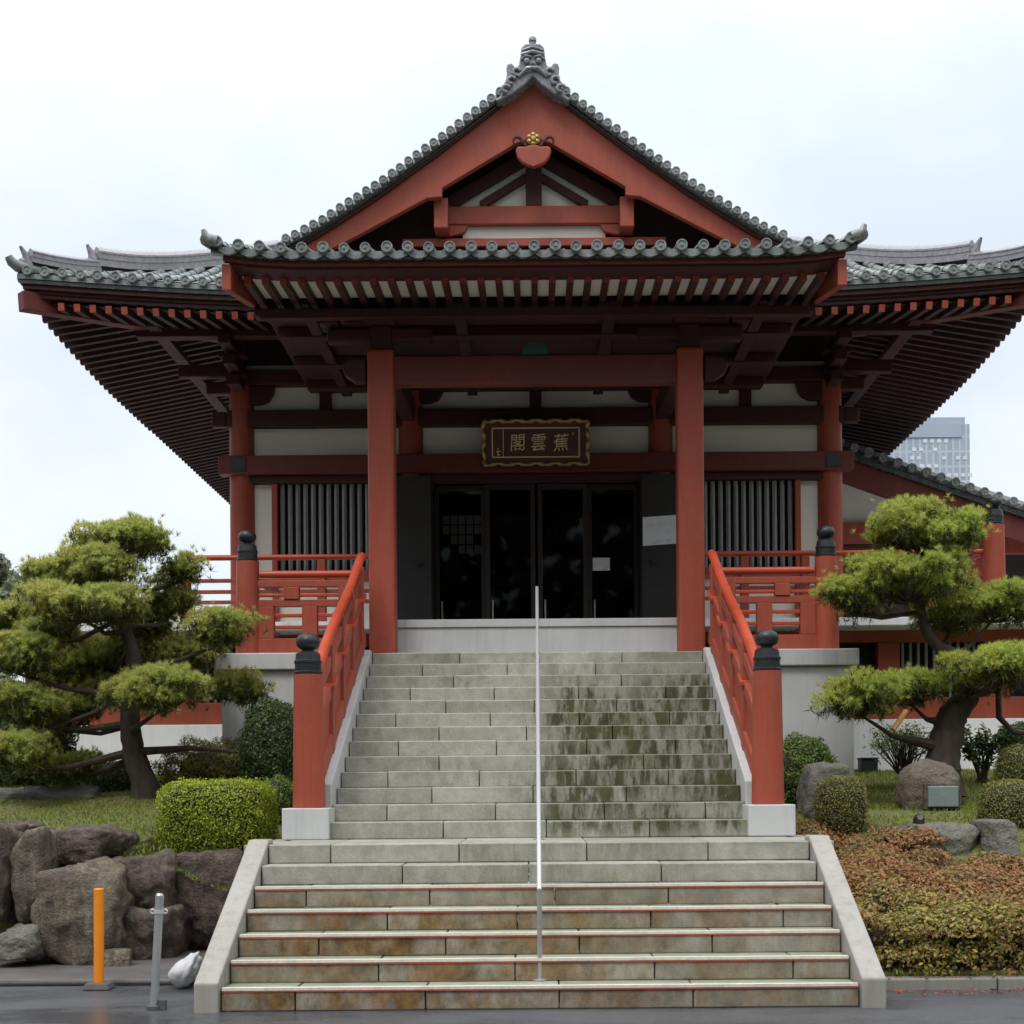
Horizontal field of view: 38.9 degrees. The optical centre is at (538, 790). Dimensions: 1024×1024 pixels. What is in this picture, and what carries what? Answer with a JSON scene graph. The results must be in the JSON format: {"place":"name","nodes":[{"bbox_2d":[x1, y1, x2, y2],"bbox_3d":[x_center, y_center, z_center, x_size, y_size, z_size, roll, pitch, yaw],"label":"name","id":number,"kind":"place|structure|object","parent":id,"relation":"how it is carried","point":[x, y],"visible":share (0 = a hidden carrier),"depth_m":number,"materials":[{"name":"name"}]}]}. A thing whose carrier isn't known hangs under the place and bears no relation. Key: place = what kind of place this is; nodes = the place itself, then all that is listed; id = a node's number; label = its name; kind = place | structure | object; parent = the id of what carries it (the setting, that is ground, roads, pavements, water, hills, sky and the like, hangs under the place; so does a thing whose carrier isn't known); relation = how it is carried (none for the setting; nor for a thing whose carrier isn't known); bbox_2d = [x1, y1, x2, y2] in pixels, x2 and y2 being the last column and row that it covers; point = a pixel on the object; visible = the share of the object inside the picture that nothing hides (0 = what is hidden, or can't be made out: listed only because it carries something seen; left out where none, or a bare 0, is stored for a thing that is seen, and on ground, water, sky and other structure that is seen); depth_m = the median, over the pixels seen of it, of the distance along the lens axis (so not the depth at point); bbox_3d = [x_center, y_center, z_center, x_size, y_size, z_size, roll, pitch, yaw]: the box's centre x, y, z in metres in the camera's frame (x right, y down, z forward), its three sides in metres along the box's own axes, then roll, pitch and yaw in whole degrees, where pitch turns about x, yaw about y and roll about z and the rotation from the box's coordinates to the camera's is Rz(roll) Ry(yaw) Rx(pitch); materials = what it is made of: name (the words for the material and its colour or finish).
{"place":"outdoors","nodes":[
{"label":"outdoors","id":0,"kind":"place"},
{"bbox_2d":[0,950,206,985],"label":"pavement","id":1,"kind":"structure","parent":0,"point":[44,972],"depth_m":11.82,"materials":[{"name":"grey concrete"}]},
{"bbox_2d":[0,923,50,960],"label":"boulder","id":2,"kind":"object","parent":1,"relation":"on","point":[19,941],"visible":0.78,"depth_m":12.21,"materials":[{"name":"grey stone"}]},
{"bbox_2d":[30,856,134,964],"bbox_3d":[-3.965,1.072,12.836,0.757,0.981,1.070,0,0,0],"label":"boulder","id":3,"kind":"object","parent":1,"relation":"on","point":[62,913],"visible":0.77,"depth_m":12.36,"materials":[{"name":"stone"}]},
{"bbox_2d":[104,948,132,966],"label":"stone","id":4,"kind":"object","parent":1,"relation":"on","point":[117,957],"visible":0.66,"depth_m":12.27,"materials":[{"name":"brown stone"}]},
{"bbox_2d":[122,903,190,959],"bbox_3d":[-3.507,1.292,13.131,0.638,0.590,0.946,0,0,0],"label":"boulder","id":5,"kind":"object","parent":1,"relation":"on","point":[138,923],"visible":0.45,"depth_m":12.74,"materials":[{"name":"stone"}]},
{"bbox_2d":[0,773,281,933],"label":"garden slope","id":6,"kind":"structure","parent":0,"point":[5,926],"depth_m":14.79,"materials":[{"name":"green plant"}]},
{"bbox_2d":[0,820,23,926],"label":"boulder","id":7,"kind":"object","parent":6,"relation":"on","point":[9,837],"visible":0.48,"depth_m":12.72,"materials":[{"name":"stone"}]},
{"bbox_2d":[6,820,45,831],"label":"boulder","id":8,"kind":"object","parent":6,"relation":"on","point":[22,825],"visible":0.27,"depth_m":13.57,"materials":[{"name":"stone"}]},
{"bbox_2d":[10,826,65,923],"bbox_3d":[-4.441,0.808,12.992,0.446,0.999,0.968,0,0,0],"label":"boulder","id":9,"kind":"object","parent":6,"relation":"on","point":[33,852],"visible":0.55,"depth_m":12.55,"materials":[{"name":"stone"}]},
{"bbox_2d":[0,712,79,787],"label":"shrub","id":10,"kind":"object","parent":6,"relation":"on","point":[66,744],"visible":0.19,"depth_m":17.01,"materials":[{"name":"green plant"}]},
{"bbox_2d":[0,784,100,799],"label":"stone","id":11,"kind":"object","parent":6,"relation":"on","point":[81,791],"visible":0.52,"depth_m":15.63,"materials":[{"name":"grey stone"}]},
{"bbox_2d":[48,760,130,792],"bbox_3d":[-5.116,-0.100,16.998,1.204,0.533,0.928,0,0,0],"label":"hedge","id":12,"kind":"object","parent":6,"relation":"on","point":[120,781],"visible":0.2,"depth_m":16.68,"materials":[{"name":"green plant"}]},
{"bbox_2d":[53,824,139,865],"bbox_3d":[-4.114,0.502,13.317,0.761,0.402,0.921,0,0,0],"label":"boulder","id":13,"kind":"object","parent":6,"relation":"on","point":[75,844],"visible":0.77,"depth_m":12.91,"materials":[{"name":"stone"}]},
{"bbox_2d":[0,510,276,799],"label":"pine tree","id":14,"kind":"object","parent":6,"relation":"on","point":[78,582],"visible":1,"depth_m":15.46,"materials":[{"name":"green plant"}]},
{"bbox_2d":[117,848,178,908],"bbox_3d":[-3.594,0.832,13.342,0.596,0.608,0.984,0,0,0],"label":"boulder","id":15,"kind":"object","parent":6,"relation":"on","point":[150,876],"visible":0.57,"depth_m":12.92,"materials":[{"name":"stone"}]},
{"bbox_2d":[149,734,248,790],"bbox_3d":[-3.665,-0.226,16.125,1.397,0.811,1.258,0,0,0],"label":"shrub","id":16,"kind":"object","parent":6,"relation":"on","point":[200,765],"visible":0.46,"depth_m":15.81,"materials":[{"name":"green plant"}]},
{"bbox_2d":[150,776,280,852],"bbox_3d":[-3.085,0.271,14.007,1.178,0.825,1.126,0,0,0],"label":"clipped hedge","id":17,"kind":"object","parent":6,"relation":"on","point":[220,812],"visible":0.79,"depth_m":13.56,"materials":[{"name":"green plant"}]},
{"bbox_2d":[235,693,292,784],"bbox_3d":[-2.856,-0.480,15.757,0.811,1.170,1.024,0,0,0],"label":"round shrub","id":18,"kind":"object","parent":6,"relation":"on","point":[266,747],"visible":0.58,"depth_m":15.40,"materials":[{"name":"green plant"}]},
{"bbox_2d":[262,771,292,828],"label":"round shrub","id":19,"kind":"object","parent":6,"relation":"on","point":[282,784],"visible":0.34,"depth_m":14.51,"materials":[{"name":"green plant"}]},
{"bbox_2d":[216,618,858,801],"bbox_3d":[-0.005,-0.581,18.520,7.310,2.975,4.160,0,0,0],"label":"stone podium","id":20,"kind":"object","parent":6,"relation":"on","point":[803,671],"visible":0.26,"depth_m":17.38,"materials":[{"name":"stone"}]},
{"bbox_2d":[236,530,351,652],"bbox_3d":[-2.790,-2.295,17.840,1.423,1.444,2.525,0,0,0],"label":"porch railing","id":21,"kind":"object","parent":20,"relation":"on","point":[249,582],"visible":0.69,"depth_m":16.66,"materials":[{"name":"paint"}]},
{"bbox_2d":[5,36,1023,863],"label":"temple hall","id":22,"kind":"structure","parent":20,"relation":"on","point":[533,238],"depth_m":20.77,"materials":[{"name":"paint"}]},
{"bbox_2d":[179,554,368,621],"bbox_3d":[-3.394,-2.734,19.500,2.895,0.945,0.175,0,0,0],"label":"veranda railing","id":23,"kind":"object","parent":22,"relation":"on","point":[321,559],"visible":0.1,"depth_m":19.48,"materials":[{"name":"paint"}]},
{"bbox_2d":[280,484,368,570],"bbox_3d":[-2.890,-3.818,21.108,1.760,1.255,0.283,0,0,0],"label":"window","id":24,"kind":"structure","parent":22,"relation":"in","point":[313,520],"depth_m":20.99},
{"bbox_2d":[396,476,431,619],"bbox_3d":[-1.791,-3.289,20.672,0.530,2.420,0.095,0,0,0],"label":"open door","id":25,"kind":"structure","parent":22,"relation":"in","point":[414,523],"depth_m":20.66,"materials":[{"name":"black wood"}]},
{"bbox_2d":[434,485,485,619],"bbox_3d":[-1.136,-3.264,21.077,0.740,2.360,0.065,0,0,0],"label":"sliding door","id":26,"kind":"structure","parent":22,"relation":"in","point":[437,489],"depth_m":21.07,"materials":[{"name":"black glass"}]},
{"bbox_2d":[485,484,535,618],"bbox_3d":[-0.406,-3.270,21.007,0.720,2.360,0.065,0,0,0],"label":"sliding door","id":27,"kind":"structure","parent":22,"relation":"in","point":[531,487],"depth_m":21.00,"materials":[{"name":"black glass"}]},
{"bbox_2d":[481,418,589,466],"bbox_3d":[-0.039,-4.938,20.516,1.541,0.651,0.212,0,0,0],"label":"name plaque","id":28,"kind":"object","parent":22,"relation":"attached to","point":[511,442],"visible":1,"depth_m":20.52,"materials":[{"name":"brown paint"}]},
{"bbox_2d":[537,484,587,618],"bbox_3d":[0.354,-3.276,21.007,0.720,2.360,0.065,0,0,0],"label":"sliding door","id":29,"kind":"structure","parent":22,"relation":"in","point":[540,487],"depth_m":21.00,"materials":[{"name":"black glass"}]},
{"bbox_2d":[593,558,609,570],"bbox_3d":[0.914,-3.300,21.065,0.248,0.187,0.004,0,0,0],"label":"notice sheet","id":30,"kind":"object","parent":22,"relation":"attached to","point":[601,564],"visible":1,"depth_m":21.06,"materials":[{"name":"paper"}]},
{"bbox_2d":[587,484,638,617],"bbox_3d":[1.084,-3.282,21.077,0.740,2.360,0.065,0,0,0],"label":"sliding door","id":31,"kind":"structure","parent":22,"relation":"in","point":[634,487],"depth_m":21.07,"materials":[{"name":"black glass"}]},
{"bbox_2d":[641,474,676,617],"bbox_3d":[1.739,-3.317,20.672,0.530,2.420,0.095,0,0,0],"label":"open door","id":32,"kind":"structure","parent":22,"relation":"in","point":[658,491],"depth_m":20.66,"materials":[{"name":"black wood"}]},
{"bbox_2d":[643,515,675,545],"bbox_3d":[1.730,-3.715,20.642,0.487,0.439,0.005,0,0,0],"label":"notice sheet","id":33,"kind":"object","parent":22,"relation":"attached to","point":[659,530],"visible":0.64,"depth_m":20.64,"materials":[{"name":"paper"}]},
{"bbox_2d":[704,481,792,566],"bbox_3d":[2.830,-3.863,21.108,1.760,1.255,0.283,0,0,0],"label":"window","id":34,"kind":"structure","parent":22,"relation":"in","point":[743,516],"depth_m":20.99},
{"bbox_2d":[705,496,1005,617],"bbox_3d":[4.079,-3.125,22.123,4.358,1.609,5.753,0,0,0],"label":"veranda railing","id":35,"kind":"object","parent":22,"relation":"on","point":[991,554],"visible":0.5,"depth_m":19.43,"materials":[{"name":"paint"}]},
{"bbox_2d":[722,525,838,648],"bbox_3d":[2.753,-2.339,17.840,1.423,1.444,2.525,0,0,0],"label":"porch railing","id":36,"kind":"object","parent":20,"relation":"on","point":[818,628],"visible":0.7,"depth_m":16.66,"materials":[{"name":"paint"}]},
{"bbox_2d":[0,864,1023,1023],"bbox_3d":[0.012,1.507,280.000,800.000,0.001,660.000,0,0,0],"label":"ground","id":37,"kind":"structure","parent":0,"point":[122,1004],"depth_m":9.84,"materials":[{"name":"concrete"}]},
{"bbox_2d":[0,551,42,683],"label":"broadleaf tree","id":38,"kind":"object","parent":37,"relation":"on","point":[8,576],"visible":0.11,"depth_m":29.16,"materials":[{"name":"green plant"}]},
{"bbox_2d":[82,888,114,990],"bbox_3d":[-3.402,1.142,11.200,0.203,0.777,0.193,0,0,0],"label":"orange pole","id":39,"kind":"object","parent":37,"relation":"on","point":[98,983],"visible":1,"depth_m":11.16,"materials":[{"name":"plastic"}]},
{"bbox_2d":[147,893,167,1010],"bbox_3d":[-2.659,1.121,10.100,0.152,0.816,0.100,0,0,0],"label":"steel post","id":40,"kind":"object","parent":37,"relation":"on","point":[156,1004],"visible":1,"depth_m":10.08,"materials":[{"name":"silver metal"}]},
{"bbox_2d":[168,951,202,987],"bbox_3d":[-2.745,1.387,11.251,0.259,0.274,0.300,0,0,0],"label":"sack","id":41,"kind":"object","parent":37,"relation":"on","point":[182,973],"visible":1,"depth_m":11.16,"materials":[{"name":"white plastic"}]},
{"bbox_2d":[175,847,243,949],"bbox_3d":[-3.105,1.017,13.810,0.807,1.032,1.068,0,0,0],"label":"boulder","id":42,"kind":"object","parent":37,"relation":"on","point":[203,904],"visible":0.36,"depth_m":13.31,"materials":[{"name":"stone"}]},
{"bbox_2d":[886,975,1023,989],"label":"kerb","id":43,"kind":"structure","parent":37,"relation":"on","point":[953,982],"depth_m":10.80,"materials":[{"name":"concrete"}]},
{"bbox_2d":[886,975,1023,994],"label":"fallen leaves","id":44,"kind":"object","parent":37,"relation":"on","point":[952,991],"visible":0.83,"depth_m":10.72,"materials":[{"name":"brown plant"}]},
{"bbox_2d":[0,0,1023,682],"label":"sky","id":45,"kind":"structure","parent":0,"point":[129,125],"materials":[{"name":"white"}]},
{"bbox_2d":[194,647,885,1012],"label":"stone staircase","id":46,"kind":"structure","parent":0,"point":[652,737],"depth_m":11.50,"materials":[{"name":"stone"}]},
{"bbox_2d":[293,552,366,807],"bbox_3d":[-2.085,-1.303,14.852,0.296,2.908,3.800,0,0,0],"label":"stair railing","id":47,"kind":"object","parent":46,"relation":"on","point":[325,675],"visible":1,"depth_m":13.44,"materials":[{"name":"paint"}]},
{"bbox_2d":[533,586,546,981],"bbox_3d":[-0.004,-0.509,13.525,0.100,3.723,6.527,0,0,0],"label":"steel handrail","id":48,"kind":"object","parent":46,"relation":"on","point":[538,838],"visible":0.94,"depth_m":11.45,"materials":[{"name":"silver metal"}]},
{"bbox_2d":[707,550,784,803],"bbox_3d":[2.064,-1.335,14.852,0.296,2.908,3.800,0,0,0],"label":"stair railing","id":49,"kind":"object","parent":46,"relation":"on","point":[750,675],"visible":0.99,"depth_m":13.45,"materials":[{"name":"paint"}]},
{"bbox_2d":[796,768,1023,976],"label":"garden slope","id":50,"kind":"structure","parent":0,"point":[887,813],"depth_m":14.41,"materials":[{"name":"green plant"}]},
{"bbox_2d":[783,731,839,808],"bbox_3d":[2.843,-0.194,15.588,0.792,0.913,0.915,0,0,0],"label":"round shrub","id":51,"kind":"object","parent":50,"relation":"on","point":[800,753],"visible":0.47,"depth_m":15.32,"materials":[{"name":"green plant"}]},
{"bbox_2d":[796,761,849,817],"bbox_3d":[2.893,0.062,14.675,0.508,0.734,0.611,0,0,0],"label":"stone","id":52,"kind":"object","parent":50,"relation":"on","point":[813,775],"visible":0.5,"depth_m":14.42,"materials":[{"name":"grey stone"}]},
{"bbox_2d":[812,772,869,835],"bbox_3d":[2.932,0.158,14.044,0.526,0.707,0.569,0,0,0],"label":"barrel shrub","id":53,"kind":"object","parent":50,"relation":"on","point":[840,804],"visible":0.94,"depth_m":13.85,"materials":[{"name":"green plant"}]},
{"bbox_2d":[857,757,878,772],"bbox_3d":[4.304,-0.278,18.920,0.229,0.313,0.280,0,0,0],"label":"utility box","id":54,"kind":"object","parent":50,"relation":"on","point":[870,764],"visible":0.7,"depth_m":18.80,"materials":[{"name":"black metal"}]},
{"bbox_2d":[876,825,910,839],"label":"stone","id":55,"kind":"object","parent":50,"relation":"on","point":[904,827],"visible":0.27,"depth_m":13.78,"materials":[{"name":"stone"}]},
{"bbox_2d":[863,721,929,774],"bbox_3d":[4.362,-0.504,17.197,0.988,0.864,0.789,0,0,0],"label":"open shrub","id":56,"kind":"object","parent":50,"relation":"on","point":[900,763],"visible":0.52,"depth_m":17.15,"materials":[{"name":"green plant"}]},
{"bbox_2d":[796,816,1023,976],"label":"azalea bed","id":57,"kind":"object","parent":50,"relation":"on","point":[919,909],"visible":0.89,"depth_m":11.48,"materials":[{"name":"brown plant"}]},
{"bbox_2d":[802,492,1023,797],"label":"pine tree","id":58,"kind":"object","parent":50,"relation":"on","point":[876,581],"visible":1,"depth_m":15.80,"materials":[{"name":"green plant"}]},
{"bbox_2d":[891,709,907,731],"bbox_3d":[3.852,-0.753,15.450,0.237,0.247,0.058,0,0,-31],"label":"wooden prop","id":59,"kind":"object","parent":58,"relation":"attached to","point":[899,720],"visible":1,"depth_m":15.43,"materials":[{"name":"brown wood"}]},
{"bbox_2d":[895,758,960,809],"bbox_3d":[4.078,-0.004,15.103,0.656,0.673,0.606,0,0,0],"label":"memorial rock","id":60,"kind":"object","parent":50,"relation":"on","point":[927,784],"visible":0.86,"depth_m":14.93,"materials":[{"name":"brown stone"}]},
{"bbox_2d":[904,822,979,855],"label":"stone","id":61,"kind":"object","parent":50,"relation":"on","point":[962,838],"visible":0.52,"depth_m":13.61,"materials":[{"name":"grey stone"}]},
{"bbox_2d":[913,814,924,823],"bbox_3d":[3.652,0.277,13.898,0.110,0.120,0.114,0,0,0],"label":"garden spotlight","id":62,"kind":"object","parent":61,"relation":"on","point":[918,818],"visible":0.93,"depth_m":13.86,"materials":[{"name":"black metal"}]},
{"bbox_2d":[961,722,998,782],"bbox_3d":[5.370,-0.466,17.584,0.515,0.778,0.384,0,0,12],"label":"leafy shrub","id":63,"kind":"object","parent":50,"relation":"on","point":[986,746],"visible":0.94,"depth_m":17.57,"materials":[{"name":"green plant"}]},
{"bbox_2d":[969,819,1019,858],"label":"stone","id":64,"kind":"object","parent":50,"relation":"on","point":[1000,835],"visible":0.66,"depth_m":13.57,"materials":[{"name":"grey stone"}]},
{"bbox_2d":[975,777,1023,829],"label":"barrel shrub","id":65,"kind":"object","parent":50,"relation":"on","point":[1000,799],"visible":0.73,"depth_m":13.98,"materials":[{"name":"green plant"}]},
{"bbox_2d":[992,721,1023,755],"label":"round shrub","id":66,"kind":"object","parent":50,"relation":"on","point":[1005,737],"visible":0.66,"depth_m":17.36,"materials":[{"name":"green plant"}]},
{"bbox_2d":[993,743,1023,783],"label":"round shrub","id":67,"kind":"object","parent":50,"relation":"on","point":[1009,763],"visible":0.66,"depth_m":15.32,"materials":[{"name":"green plant"}]},
{"bbox_2d":[888,417,971,482],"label":"office tower","id":68,"kind":"structure","parent":0,"point":[938,444],"depth_m":350.00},
{"bbox_2d":[842,438,1023,616],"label":"annex building","id":69,"kind":"structure","parent":0,"point":[882,477],"depth_m":23.80,"materials":[{"name":"paint"}]}
]}

